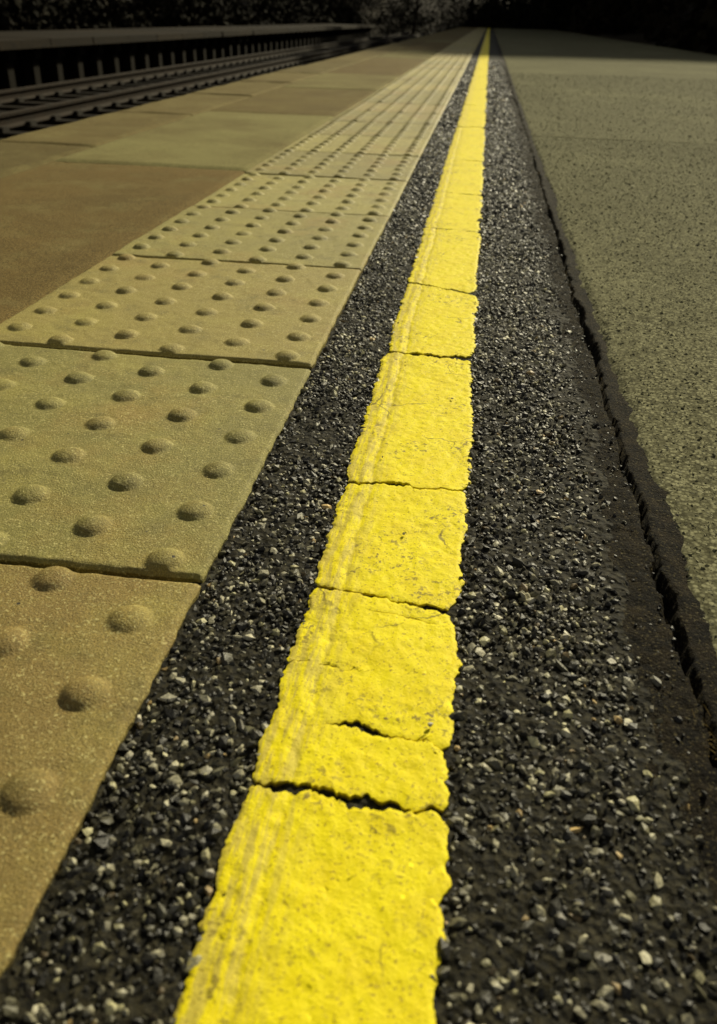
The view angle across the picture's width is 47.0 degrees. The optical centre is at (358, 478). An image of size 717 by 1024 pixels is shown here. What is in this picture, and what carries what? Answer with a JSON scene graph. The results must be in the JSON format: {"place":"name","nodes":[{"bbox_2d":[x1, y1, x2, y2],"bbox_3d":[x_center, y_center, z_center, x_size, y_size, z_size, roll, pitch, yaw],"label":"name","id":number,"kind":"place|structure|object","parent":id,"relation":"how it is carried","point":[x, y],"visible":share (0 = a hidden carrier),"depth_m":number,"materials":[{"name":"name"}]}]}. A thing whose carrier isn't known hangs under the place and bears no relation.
{"place":"outdoors","nodes":[
{"label":"outdoors","id":0,"kind":"place"},
{"bbox_2d":[0,24,373,89],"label":"opposite platform","id":1,"kind":"structure","parent":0,"point":[30,58],"depth_m":19.15,"materials":[{"name":"black concrete"}]},
{"bbox_2d":[8,0,716,54],"bbox_3d":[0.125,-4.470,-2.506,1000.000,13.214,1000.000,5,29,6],"label":"trees","id":2,"kind":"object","parent":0,"point":[635,38],"depth_m":77.72,"materials":[{"name":"plant"}]},
{"bbox_2d":[30,0,628,33],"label":"woodland","id":3,"kind":"object","parent":2,"relation":"on","point":[545,3],"depth_m":59.84,"materials":[{"name":"green plant"}]},
{"bbox_2d":[0,0,716,54],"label":"undergrowth","id":4,"kind":"object","parent":2,"relation":"on","point":[690,25],"visible":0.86,"depth_m":31.16,"materials":[{"name":"green plant"}]},
{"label":"ballast","id":5,"kind":"structure","parent":2,"relation":"on","visible":0},
{"bbox_2d":[0,31,429,139],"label":"railway track","id":6,"kind":"structure","parent":5,"relation":"on","point":[32,108],"depth_m":14.61,"materials":[{"name":"metal"}]},
{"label":"platform","id":7,"kind":"structure","parent":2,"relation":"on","visible":0},
{"bbox_2d":[0,27,465,177],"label":"platform edge coping","id":8,"kind":"object","parent":7,"relation":"on","point":[26,151],"visible":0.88,"depth_m":3.03,"materials":[{"name":"concrete"}]},
{"bbox_2d":[0,27,476,323],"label":"concrete paving","id":9,"kind":"structure","parent":7,"relation":"on","point":[65,220],"depth_m":1.94,"materials":[{"name":"beige concrete"}]},
{"bbox_2d":[0,28,485,976],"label":"tactile paving","id":10,"kind":"structure","parent":7,"relation":"on","point":[154,380],"depth_m":0.78,"materials":[{"name":"concrete"}]},
{"bbox_2d":[0,28,716,1023],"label":"asphalt strip","id":11,"kind":"object","parent":7,"relation":"on","point":[652,522],"visible":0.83,"depth_m":0.46,"materials":[{"name":"black asphalt"}]},
{"bbox_2d":[174,28,489,1023],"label":"yellow line","id":12,"kind":"object","parent":11,"relation":"on","point":[324,910],"visible":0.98,"depth_m":0.45,"materials":[{"name":"paint"}]},
{"bbox_2d":[0,59,716,1023],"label":"stone chippings","id":13,"kind":"object","parent":11,"relation":"on","point":[482,999],"visible":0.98,"depth_m":0.50,"materials":[{"name":"grey gravel"}]},
{"bbox_2d":[493,28,716,656],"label":"asphalt pavement","id":14,"kind":"structure","parent":0,"point":[535,52],"depth_m":1.64,"materials":[{"name":"grey asphalt"}]},
{"bbox_2d":[510,72,716,651],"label":"worn aggregate","id":15,"kind":"object","parent":14,"relation":"on","point":[662,361],"visible":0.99,"depth_m":1.64,"materials":[{"name":"asphalt"}]}
]}

